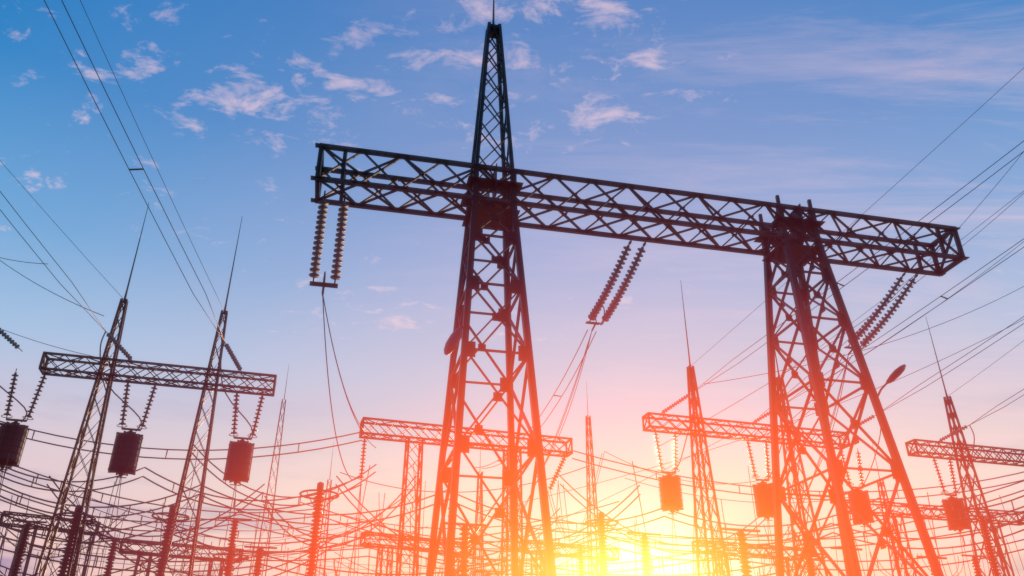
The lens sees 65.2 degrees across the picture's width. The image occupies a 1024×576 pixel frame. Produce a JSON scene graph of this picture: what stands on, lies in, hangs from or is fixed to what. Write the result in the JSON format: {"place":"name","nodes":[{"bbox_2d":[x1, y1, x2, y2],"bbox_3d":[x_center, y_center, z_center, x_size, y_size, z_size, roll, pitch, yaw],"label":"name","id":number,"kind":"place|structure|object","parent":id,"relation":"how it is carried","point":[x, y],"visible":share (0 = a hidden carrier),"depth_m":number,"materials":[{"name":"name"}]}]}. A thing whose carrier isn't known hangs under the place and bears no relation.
{"place":"outdoors","nodes":[
{"label":"outdoors","id":0,"kind":"place"},
{"bbox_2d":[0,0,1023,575],"label":"sky","id":1,"kind":"structure","parent":0,"point":[831,104],"materials":[{"name":"blue"}]},
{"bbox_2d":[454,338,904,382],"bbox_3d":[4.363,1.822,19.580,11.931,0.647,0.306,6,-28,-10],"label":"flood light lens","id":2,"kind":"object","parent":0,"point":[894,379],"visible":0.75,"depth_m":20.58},
{"label":"ground","id":3,"kind":"structure","parent":0,"visible":0},
{"bbox_2d":[0,0,1023,575],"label":"steel structures","id":4,"kind":"object","parent":3,"relation":"on","point":[796,256],"visible":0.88,"depth_m":22.74,"materials":[{"name":"black metal"}]},
{"bbox_2d":[0,199,966,441],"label":"glass insulators","id":5,"kind":"object","parent":4,"relation":"hanging from","point":[340,235],"visible":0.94,"depth_m":24.24,"materials":[{"name":"grey"}]},
{"bbox_2d":[0,418,969,532],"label":"line traps","id":6,"kind":"object","parent":5,"relation":"hanging from","point":[124,454],"visible":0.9,"depth_m":27.18,"materials":[{"name":"grey"}]},
{"bbox_2d":[4,372,1000,575],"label":"porcelain insulators","id":7,"kind":"object","parent":4,"relation":"on","point":[465,547],"visible":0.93,"depth_m":25.18,"materials":[{"name":"brown ceramic"}]},
{"bbox_2d":[315,143,965,276],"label":"steel chords","id":8,"kind":"object","parent":4,"relation":"attached to","point":[599,204],"visible":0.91,"depth_m":22.71,"materials":[{"name":"black metal"}]},
{"bbox_2d":[444,327,905,383],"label":"flood lights","id":9,"kind":"object","parent":4,"relation":"attached to","point":[452,342],"visible":0.99,"depth_m":18.48}
]}

